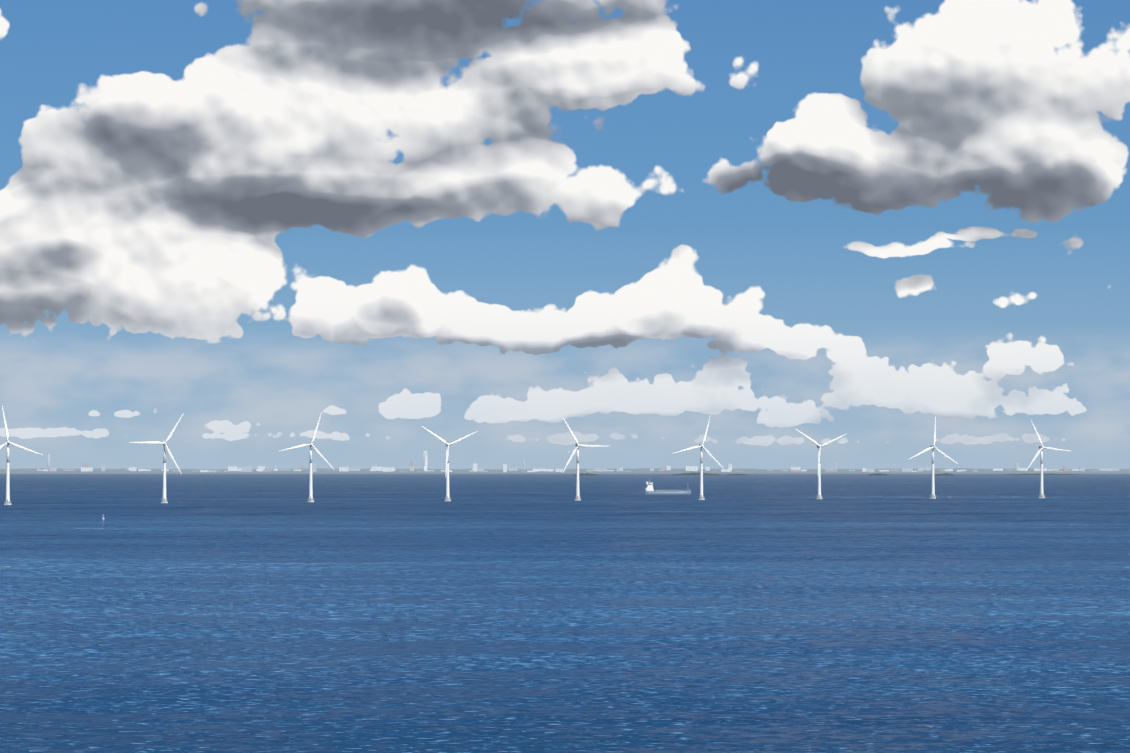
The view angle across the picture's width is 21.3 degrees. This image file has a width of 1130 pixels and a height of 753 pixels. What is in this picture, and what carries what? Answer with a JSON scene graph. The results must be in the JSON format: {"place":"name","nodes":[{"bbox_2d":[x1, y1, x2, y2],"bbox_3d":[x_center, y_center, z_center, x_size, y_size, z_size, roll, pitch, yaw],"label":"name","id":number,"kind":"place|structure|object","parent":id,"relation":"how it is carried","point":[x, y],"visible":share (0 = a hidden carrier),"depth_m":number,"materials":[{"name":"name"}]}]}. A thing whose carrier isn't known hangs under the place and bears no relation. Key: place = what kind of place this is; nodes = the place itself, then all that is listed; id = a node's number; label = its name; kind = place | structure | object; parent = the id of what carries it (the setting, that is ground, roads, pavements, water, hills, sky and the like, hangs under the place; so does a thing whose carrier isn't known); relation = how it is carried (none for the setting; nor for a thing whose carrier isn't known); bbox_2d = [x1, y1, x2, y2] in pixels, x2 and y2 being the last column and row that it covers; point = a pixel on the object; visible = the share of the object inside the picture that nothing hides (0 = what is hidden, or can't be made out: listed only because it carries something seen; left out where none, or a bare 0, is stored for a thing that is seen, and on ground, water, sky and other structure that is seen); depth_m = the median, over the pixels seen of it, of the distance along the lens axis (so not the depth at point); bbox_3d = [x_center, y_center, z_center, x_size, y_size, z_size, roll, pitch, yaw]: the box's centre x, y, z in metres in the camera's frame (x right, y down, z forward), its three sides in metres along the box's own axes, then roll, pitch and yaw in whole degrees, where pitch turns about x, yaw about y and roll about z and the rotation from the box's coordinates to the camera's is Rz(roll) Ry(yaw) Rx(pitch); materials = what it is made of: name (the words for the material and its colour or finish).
{"place":"outdoors","nodes":[
{"label":"outdoors","id":0,"kind":"place"},
{"bbox_2d":[0,474,1129,752],"bbox_3d":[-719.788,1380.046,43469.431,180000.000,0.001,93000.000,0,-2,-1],"label":"sea","id":1,"kind":"structure","parent":0,"point":[550,614],"depth_m":750.62,"materials":[{"name":"liquid"}]},
{"bbox_2d":[0,406,41,504],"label":"turbine","id":2,"kind":"object","parent":1,"relation":"in","point":[7,500],"visible":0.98,"depth_m":3064.71,"materials":[{"name":"white metal"}]},
{"bbox_2d":[129,414,182,502],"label":"turbine","id":3,"kind":"object","parent":1,"relation":"in","point":[164,500],"visible":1,"depth_m":3216.59,"materials":[{"name":"white metal"}]},
{"bbox_2d":[278,412,333,501],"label":"turbine","id":4,"kind":"object","parent":1,"relation":"in","point":[311,445],"visible":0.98,"depth_m":3329.06,"materials":[{"name":"white metal"}]},
{"bbox_2d":[422,426,476,500],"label":"turbine","id":5,"kind":"object","parent":1,"relation":"in","point":[447,498],"visible":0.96,"depth_m":3411.16,"materials":[{"name":"white metal"}]},
{"bbox_2d":[562,418,607,500],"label":"turbine","id":6,"kind":"object","parent":1,"relation":"in","point":[577,446],"visible":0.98,"depth_m":3493.95,"materials":[{"name":"white metal"}]},
{"bbox_2d":[573,473,598,475],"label":"island rock","id":7,"kind":"object","parent":1,"relation":"in","point":[583,474],"visible":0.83,"depth_m":16874.02,"materials":[{"name":"black stone"}]},
{"bbox_2d":[644,481,690,494],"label":"cargo ship","id":8,"kind":"object","parent":1,"relation":"on","point":[649,490],"visible":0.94,"depth_m":4297.27,"materials":[{"name":"white"}]},
{"bbox_2d":[673,472,718,474],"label":"island rock","id":9,"kind":"object","parent":1,"relation":"in","point":[694,473],"visible":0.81,"depth_m":17897.11,"materials":[{"name":"black"}]},
{"bbox_2d":[672,418,723,499],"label":"turbine","id":10,"kind":"object","parent":1,"relation":"in","point":[701,496],"visible":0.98,"depth_m":3576.58,"materials":[{"name":"white metal"}]},
{"bbox_2d":[796,429,845,498],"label":"turbine","id":11,"kind":"object","parent":1,"relation":"in","point":[819,496],"visible":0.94,"depth_m":3648.42,"materials":[{"name":"white metal"}]},
{"bbox_2d":[869,473,888,475],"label":"island rock","id":12,"kind":"object","parent":1,"relation":"in","point":[878,474],"visible":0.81,"depth_m":17402.22,"materials":[{"name":"black stone"}]},
{"bbox_2d":[908,416,957,498],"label":"turbine","id":13,"kind":"object","parent":1,"relation":"in","point":[932,495],"visible":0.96,"depth_m":3721.50,"materials":[{"name":"white metal"}]},
{"bbox_2d":[934,473,954,475],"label":"island rock","id":14,"kind":"object","parent":1,"relation":"in","point":[946,474],"visible":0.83,"depth_m":16916.42,"materials":[{"name":"black stone"}]},
{"bbox_2d":[1006,473,1078,474],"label":"island rock","id":15,"kind":"object","parent":1,"relation":"in","point":[1043,474],"visible":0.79,"depth_m":18921.78,"materials":[{"name":"black stone"}]},
{"bbox_2d":[1026,421,1068,497],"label":"turbine","id":16,"kind":"object","parent":1,"relation":"in","point":[1041,447],"visible":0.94,"depth_m":3783.82,"materials":[{"name":"white metal"}]},
{"bbox_2d":[0,468,1129,473],"bbox_3d":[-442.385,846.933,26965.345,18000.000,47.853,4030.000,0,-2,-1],"label":"shore land","id":17,"kind":"structure","parent":0,"point":[518,471],"depth_m":25036.61,"materials":[{"name":"grey"}]},
{"bbox_2d":[36,451,1129,471],"bbox_3d":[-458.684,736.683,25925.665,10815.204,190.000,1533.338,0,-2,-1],"label":"distant buildings","id":18,"kind":"structure","parent":17,"relation":"on","point":[85,467],"depth_m":25614.76,"materials":[{"name":"white concrete"}]},
{"bbox_2d":[0,0,1129,468],"label":"sky","id":19,"kind":"structure","parent":0,"point":[635,224],"materials":[{"name":"blue"}]}
]}

